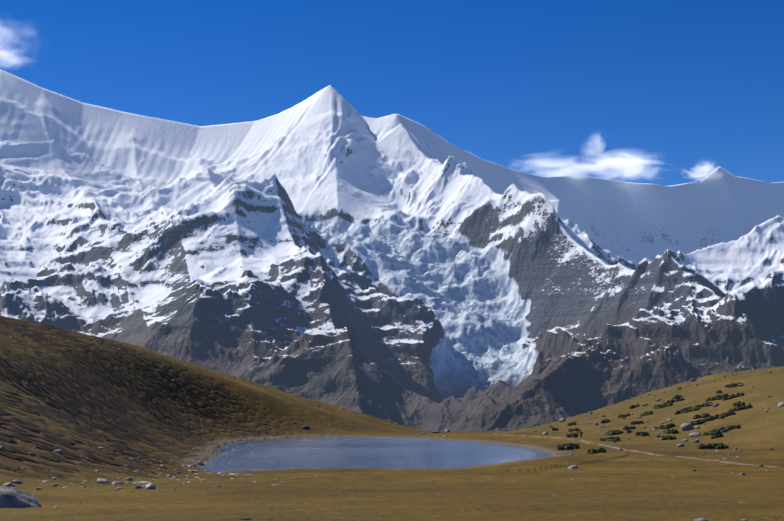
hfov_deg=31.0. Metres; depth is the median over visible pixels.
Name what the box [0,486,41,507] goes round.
boulder
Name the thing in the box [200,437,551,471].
lake
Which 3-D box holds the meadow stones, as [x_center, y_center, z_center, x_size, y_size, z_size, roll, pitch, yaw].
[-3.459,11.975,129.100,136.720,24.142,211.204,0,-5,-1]
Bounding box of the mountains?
[0,69,783,431]
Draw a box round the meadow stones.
[6,404,781,520]
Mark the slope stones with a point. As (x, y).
(686, 426)
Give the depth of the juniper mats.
374.49 m
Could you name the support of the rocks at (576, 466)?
on the ground
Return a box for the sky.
[0,0,783,185]
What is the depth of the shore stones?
106.73 m
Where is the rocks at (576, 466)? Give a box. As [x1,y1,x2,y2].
[301,378,718,468]
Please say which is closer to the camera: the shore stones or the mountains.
the shore stones
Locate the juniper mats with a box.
[552,382,752,453]
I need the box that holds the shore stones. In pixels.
[0,418,467,489]
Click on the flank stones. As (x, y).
(164, 401)
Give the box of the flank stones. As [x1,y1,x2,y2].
[2,337,397,462]
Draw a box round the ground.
[0,315,783,520]
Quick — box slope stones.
[480,371,783,474]
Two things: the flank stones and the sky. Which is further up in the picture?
the sky

